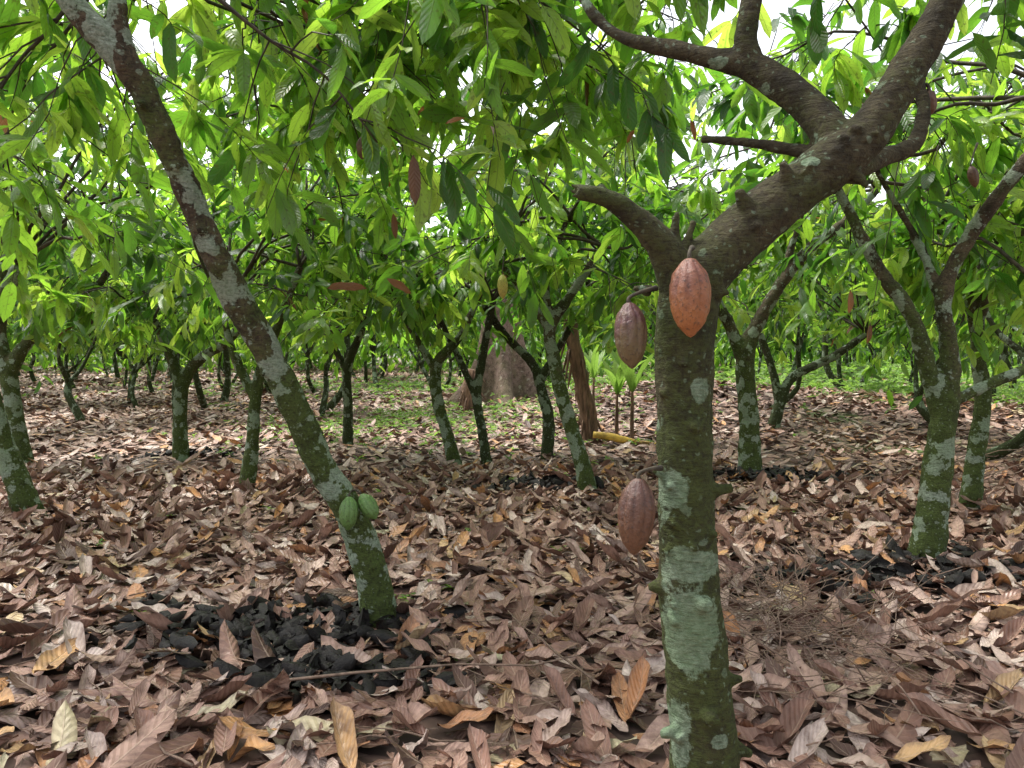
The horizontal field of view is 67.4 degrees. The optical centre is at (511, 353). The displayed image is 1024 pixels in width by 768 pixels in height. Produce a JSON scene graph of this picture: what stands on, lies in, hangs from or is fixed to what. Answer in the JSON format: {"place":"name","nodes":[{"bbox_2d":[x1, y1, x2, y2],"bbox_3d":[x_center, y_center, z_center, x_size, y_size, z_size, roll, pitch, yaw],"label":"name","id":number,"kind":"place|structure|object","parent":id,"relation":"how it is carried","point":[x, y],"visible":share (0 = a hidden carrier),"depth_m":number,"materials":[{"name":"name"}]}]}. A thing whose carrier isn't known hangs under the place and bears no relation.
{"place":"outdoors","nodes":[
{"label":"outdoors","id":0,"kind":"place"},
{"bbox_2d":[0,355,1023,767],"bbox_3d":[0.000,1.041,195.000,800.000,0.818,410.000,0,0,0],"label":"ground","id":1,"kind":"structure","parent":0,"point":[488,727],"depth_m":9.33,"materials":[{"name":"brown plant"}]},
{"bbox_2d":[0,54,190,360],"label":"cocoa tree","id":2,"kind":"object","parent":1,"relation":"on","point":[25,204],"visible":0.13,"depth_m":5.81,"materials":[{"name":"green plant"}]},
{"bbox_2d":[0,86,197,464],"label":"cocoa tree","id":3,"kind":"object","parent":1,"relation":"on","point":[11,363],"visible":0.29,"depth_m":9.30,"materials":[{"name":"green plant"}]},
{"bbox_2d":[0,15,321,517],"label":"cocoa tree","id":4,"kind":"object","parent":1,"relation":"on","point":[22,492],"visible":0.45,"depth_m":6.42,"materials":[{"name":"green plant"}]},
{"bbox_2d":[10,181,354,461],"bbox_3d":[-4.329,-0.394,10.219,3.881,3.878,4.029,0,0,-31],"label":"cocoa tree","id":5,"kind":"object","parent":1,"relation":"on","point":[181,377],"visible":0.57,"depth_m":9.61,"materials":[{"name":"green plant"}]},
{"bbox_2d":[136,446,243,457],"bbox_3d":[-4.252,1.324,10.260,1.541,0.130,0.864,0,0,-12],"label":"cocoa husk heap","id":6,"kind":"object","parent":1,"relation":"on","point":[191,451],"visible":0.63,"depth_m":10.16,"materials":[{"name":"black plant"}]},
{"bbox_2d":[41,42,466,484],"bbox_3d":[-2.482,-0.705,8.015,4.008,4.528,3.655,0,0,0],"label":"cocoa tree","id":7,"kind":"object","parent":1,"relation":"on","point":[289,247],"visible":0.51,"depth_m":7.60,"materials":[{"name":"green plant"}]},
{"bbox_2d":[84,590,466,673],"bbox_3d":[-1.113,1.333,3.700,1.766,0.178,1.023,0,0,0],"label":"cocoa husk heap","id":8,"kind":"object","parent":1,"relation":"on","point":[286,635],"visible":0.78,"depth_m":3.66,"materials":[{"name":"black plant"}]},
{"bbox_2d":[209,163,462,447],"bbox_3d":[-2.577,-0.636,11.346,4.186,4.341,2.613,0,0,20],"label":"cocoa tree","id":9,"kind":"object","parent":1,"relation":"on","point":[347,362],"visible":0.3,"depth_m":11.32,"materials":[{"name":"green plant"}]},
{"bbox_2d":[213,635,466,706],"bbox_3d":[-0.729,1.342,3.319,1.087,0.173,0.747,0,0,0],"label":"cocoa husk heap","id":10,"kind":"object","parent":1,"relation":"on","point":[314,659],"visible":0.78,"depth_m":3.23,"materials":[{"name":"black plant"}]},
{"bbox_2d":[0,0,690,627],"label":"cocoa tree","id":11,"kind":"object","parent":1,"relation":"on","point":[268,36],"visible":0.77,"depth_m":3.85,"materials":[{"name":"green plant"}]},
{"bbox_2d":[339,489,357,530],"bbox_3d":[-0.800,0.779,3.812,0.092,0.194,0.120,0,0,34],"label":"cacao pod","id":12,"kind":"object","parent":11,"relation":"attached to","point":[348,512],"visible":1,"depth_m":3.77,"materials":[{"name":"green plant"}]},
{"bbox_2d":[353,488,378,518],"bbox_3d":[-0.735,0.755,3.841,0.141,0.144,0.094,0,0,0],"label":"cacao pod","id":13,"kind":"object","parent":11,"relation":"attached to","point":[368,506],"visible":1,"depth_m":3.81,"materials":[{"name":"green plant"}]},
{"bbox_2d":[262,114,557,464],"bbox_3d":[-1.194,-0.658,9.837,4.057,4.379,3.901,0,0,0],"label":"cocoa tree","id":14,"kind":"object","parent":1,"relation":"on","point":[465,317],"visible":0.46,"depth_m":9.35,"materials":[{"name":"green plant"}]},
{"bbox_2d":[300,138,591,463],"bbox_3d":[-1.077,-0.788,10.447,3.835,4.650,3.604,0,0,-17],"label":"cocoa tree","id":15,"kind":"object","parent":1,"relation":"on","point":[474,385],"visible":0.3,"depth_m":9.56,"materials":[{"name":"green plant"}]},
{"bbox_2d":[456,369,487,412],"bbox_3d":[-0.896,0.885,16.976,0.719,1.095,0.725,0,0,0],"label":"dead banana stem","id":16,"kind":"object","parent":1,"relation":"on","point":[465,402],"visible":0.41,"depth_m":16.84,"materials":[{"name":"brown plant"}]},
{"bbox_2d":[446,92,553,405],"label":"buttress root tree","id":17,"kind":"object","parent":1,"relation":"on","point":[508,374],"visible":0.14,"depth_m":19.05,"materials":[{"name":"brown plant"}]},
{"bbox_2d":[0,0,1023,460],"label":"distant cocoa grove","id":18,"kind":"object","parent":1,"relation":"on","point":[896,334],"visible":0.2,"depth_m":16.37,"materials":[{"name":"green plant"}]},
{"bbox_2d":[3,446,1023,767],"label":"fallen twigs","id":19,"kind":"object","parent":1,"relation":"on","point":[785,628],"visible":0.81,"depth_m":3.39,"materials":[{"name":"brown wood"}]},
{"bbox_2d":[21,359,1023,662],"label":"ground weeds","id":20,"kind":"object","parent":1,"relation":"on","point":[849,371],"visible":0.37,"depth_m":18.36,"materials":[{"name":"green plant"}]},
{"bbox_2d":[24,220,1023,372],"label":"distant shrubs","id":21,"kind":"object","parent":1,"relation":"on","point":[162,365],"visible":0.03,"depth_m":43.33,"materials":[{"name":"green plant"}]},
{"bbox_2d":[463,470,603,493],"bbox_3d":[0.209,1.278,7.679,1.386,0.178,0.620,0,0,-4],"label":"cocoa husk heap","id":22,"kind":"object","parent":1,"relation":"on","point":[547,481],"visible":0.78,"depth_m":7.62,"materials":[{"name":"black plant"}]},
{"bbox_2d":[426,154,654,459],"bbox_3d":[0.562,-0.739,10.715,3.754,4.576,4.640,0,0,28],"label":"cocoa tree","id":23,"kind":"object","parent":1,"relation":"on","point":[548,432],"visible":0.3,"depth_m":10.03,"materials":[{"name":"green plant"}]},
{"bbox_2d":[355,52,735,494],"bbox_3d":[0.265,-0.600,7.975,3.892,4.251,3.942,0,0,0],"label":"cocoa tree","id":24,"kind":"object","parent":1,"relation":"on","point":[613,294],"visible":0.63,"depth_m":7.44,"materials":[{"name":"green plant"}]},
{"bbox_2d":[497,256,507,298],"bbox_3d":[-0.076,-0.614,6.201,0.086,0.351,0.087,0,0,-33],"label":"cacao pod","id":25,"kind":"object","parent":24,"relation":"attached to","point":[502,284],"visible":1,"depth_m":6.17,"materials":[{"name":"yellow plant"}]},
{"bbox_2d":[560,318,601,442],"bbox_3d":[1.095,0.424,12.191,0.672,2.135,0.394,0,0,21],"label":"dead banana stem","id":26,"kind":"object","parent":1,"relation":"on","point":[588,422],"visible":0.75,"depth_m":12.11,"materials":[{"name":"brown plant"}]},
{"bbox_2d":[584,346,608,402],"bbox_3d":[1.680,0.584,15.460,0.611,1.448,0.902,0,0,0],"label":"banana plant","id":27,"kind":"object","parent":1,"relation":"on","point":[593,361],"visible":0.83,"depth_m":15.43,"materials":[{"name":"green plant"}]},
{"bbox_2d":[593,431,655,446],"bbox_3d":[1.832,1.308,11.600,1.218,0.260,0.123,0,0,0],"label":"fallen banana leaf","id":28,"kind":"object","parent":1,"relation":"on","point":[613,437],"visible":0.58,"depth_m":11.56,"materials":[{"name":"yellow plant"}]},
{"bbox_2d":[601,352,654,434],"bbox_3d":[1.830,0.690,12.301,0.817,1.545,0.903,0,0,0],"label":"banana plant","id":29,"kind":"object","parent":1,"relation":"on","point":[617,378],"visible":0.67,"depth_m":12.27,"materials":[{"name":"green plant"}]},
{"bbox_2d":[605,345,653,438],"bbox_3d":[1.872,0.636,11.988,0.864,1.656,1.263,0,0,0],"label":"banana plant","id":30,"kind":"object","parent":1,"relation":"on","point":[632,380],"visible":0.69,"depth_m":11.92,"materials":[{"name":"green plant"}]},
{"bbox_2d":[238,0,1023,767],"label":"cocoa tree","id":31,"kind":"object","parent":1,"relation":"on","point":[744,230],"visible":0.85,"depth_m":2.13,"materials":[{"name":"green plant"}]},
{"bbox_2d":[356,124,363,158],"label":"cacao pod","id":32,"kind":"object","parent":31,"relation":"attached to","point":[359,148],"visible":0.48,"depth_m":3.98,"materials":[{"name":"brown plant"}]},
{"bbox_2d":[327,117,871,343],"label":"withered leaves","id":33,"kind":"object","parent":31,"relation":"attached to","point":[414,179],"visible":0.98,"depth_m":3.89,"materials":[{"name":"red plant"}]},
{"bbox_2d":[614,285,657,368],"bbox_3d":[0.309,-0.068,1.945,0.083,0.215,0.122,0,0,37],"label":"cacao pod","id":34,"kind":"object","parent":31,"relation":"attached to","point":[630,332],"visible":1,"depth_m":1.90,"materials":[{"name":"brown plant"}]},
{"bbox_2d":[617,465,662,554],"bbox_3d":[0.323,0.392,1.910,0.121,0.218,0.094,0,0,0],"label":"cacao pod","id":35,"kind":"object","parent":31,"relation":"attached to","point":[636,511],"visible":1,"depth_m":1.88,"materials":[{"name":"brown plant"}]},
{"bbox_2d":[669,245,710,337],"bbox_3d":[0.433,-0.155,1.870,0.100,0.234,0.100,0,0,-28],"label":"cacao pod","id":36,"kind":"object","parent":31,"relation":"attached to","point":[690,293],"visible":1,"depth_m":1.84,"materials":[{"name":"orange plant"}]},
{"bbox_2d":[925,83,936,113],"bbox_3d":[1.251,-0.763,2.300,0.040,0.096,0.041,0,0,0],"label":"cacao pod","id":37,"kind":"object","parent":31,"relation":"attached to","point":[933,99],"visible":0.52,"depth_m":2.29,"materials":[{"name":"brown plant"}]},
{"bbox_2d":[596,33,887,480],"bbox_3d":[2.577,-0.752,8.906,3.443,4.598,4.483,0,0,28],"label":"cocoa tree","id":38,"kind":"object","parent":1,"relation":"on","point":[743,346],"visible":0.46,"depth_m":8.44,"materials":[{"name":"green plant"}]},
{"bbox_2d":[713,464,878,482],"bbox_3d":[2.932,1.312,8.343,2.240,0.192,1.126,0,0,0],"label":"cocoa husk heap","id":39,"kind":"object","parent":1,"relation":"on","point":[769,472],"visible":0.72,"depth_m":8.26,"materials":[{"name":"black plant"}]},
{"bbox_2d":[726,194,933,427],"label":"cocoa tree","id":40,"kind":"object","parent":1,"relation":"on","point":[782,391],"visible":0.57,"depth_m":13.19,"materials":[{"name":"green plant"}]},
{"bbox_2d":[649,0,1023,570],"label":"cocoa tree","id":41,"kind":"object","parent":1,"relation":"on","point":[931,280],"visible":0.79,"depth_m":5.36,"materials":[{"name":"green plant"}]},
{"bbox_2d":[967,142,978,187],"bbox_3d":[2.672,-1.092,4.443,0.060,0.288,0.166,0,0,35],"label":"cacao pod","id":42,"kind":"object","parent":41,"relation":"attached to","point":[973,175],"visible":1,"depth_m":4.39,"materials":[{"name":"brown plant"}]},
{"bbox_2d":[732,533,1023,603],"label":"cocoa husk heap","id":43,"kind":"object","parent":1,"relation":"on","point":[876,565],"visible":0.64,"depth_m":4.67,"materials":[{"name":"black plant"}]},
{"bbox_2d":[841,56,1023,509],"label":"cocoa tree","id":44,"kind":"object","parent":1,"relation":"on","point":[975,309],"visible":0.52,"depth_m":6.55,"materials":[{"name":"green plant"}]},
{"bbox_2d":[901,64,1023,241],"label":"cocoa tree","id":45,"kind":"object","parent":1,"relation":"on","point":[933,85],"visible":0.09,"depth_m":7.53,"materials":[{"name":"green plant"}]},
{"bbox_2d":[5,0,1023,354],"label":"sky","id":46,"kind":"structure","parent":0,"point":[141,33],"materials":[{"name":"white"}]}
]}

